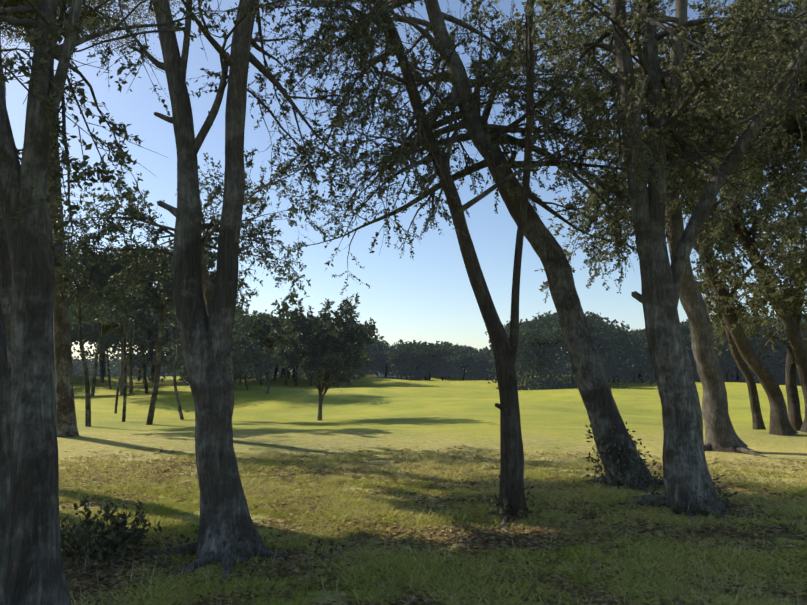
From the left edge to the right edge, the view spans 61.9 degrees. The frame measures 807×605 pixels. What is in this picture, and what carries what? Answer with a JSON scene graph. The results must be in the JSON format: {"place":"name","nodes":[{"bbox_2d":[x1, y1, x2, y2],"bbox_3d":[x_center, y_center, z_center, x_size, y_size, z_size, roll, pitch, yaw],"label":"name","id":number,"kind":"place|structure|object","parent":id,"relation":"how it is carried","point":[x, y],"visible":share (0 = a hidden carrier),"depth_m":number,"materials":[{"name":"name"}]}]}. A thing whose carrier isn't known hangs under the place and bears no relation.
{"place":"outdoors","nodes":[
{"label":"outdoors","id":0,"kind":"place"},
{"bbox_2d":[0,0,806,361],"label":"sky","id":1,"kind":"structure","parent":0,"point":[429,296],"materials":[{"name":"blue"}]},
{"bbox_2d":[57,373,806,604],"bbox_3d":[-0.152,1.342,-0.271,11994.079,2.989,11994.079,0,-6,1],"label":"ground","id":2,"kind":"structure","parent":0,"point":[370,412],"depth_m":22.49,"materials":[{"name":"green plant"}]},
{"bbox_2d":[0,0,181,436],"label":"tree","id":3,"kind":"object","parent":2,"relation":"on","point":[66,420],"depth_m":17.32,"materials":[{"name":"plant"}]},
{"bbox_2d":[48,134,383,426],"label":"trees","id":4,"kind":"object","parent":2,"relation":"on","point":[304,330],"depth_m":21.95,"materials":[{"name":"green plant"}]},
{"bbox_2d":[60,422,739,580],"bbox_3d":[0.808,2.083,7.527,8.645,1.105,2.964,4,-7,-33],"label":"understorey","id":5,"kind":"object","parent":2,"relation":"on","point":[84,536],"depth_m":6.28,"materials":[{"name":"green plant"}]},
{"bbox_2d":[0,0,806,604],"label":"trees","id":6,"kind":"object","parent":2,"relation":"on","point":[32,572],"depth_m":8.17,"materials":[{"name":"plant"}]},
{"bbox_2d":[58,443,806,604],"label":"grass","id":7,"kind":"structure","parent":2,"relation":"on","point":[296,556],"depth_m":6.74,"materials":[{"name":"green plant"}]},
{"bbox_2d":[58,447,806,604],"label":"dry stalks","id":8,"kind":"object","parent":2,"relation":"on","point":[442,537],"visible":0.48,"depth_m":6.66,"materials":[{"name":"plant"}]},
{"bbox_2d":[69,294,806,396],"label":"trees","id":9,"kind":"object","parent":2,"relation":"on","point":[622,347],"depth_m":76.74,"materials":[{"name":"green plant"}]},
{"bbox_2d":[117,443,766,581],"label":"surface roots","id":10,"kind":"object","parent":2,"relation":"on","point":[207,556],"visible":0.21,"depth_m":7.51,"materials":[{"name":"grey plant"}]},
{"bbox_2d":[372,0,806,520],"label":"brown tree trunks","id":11,"kind":"object","parent":2,"relation":"on","point":[783,422],"visible":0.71,"depth_m":8.28,"materials":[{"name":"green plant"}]},
{"bbox_2d":[663,0,747,452],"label":"tree","id":12,"kind":"object","parent":2,"relation":"on","point":[721,435],"visible":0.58,"depth_m":15.74,"materials":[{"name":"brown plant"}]}
]}

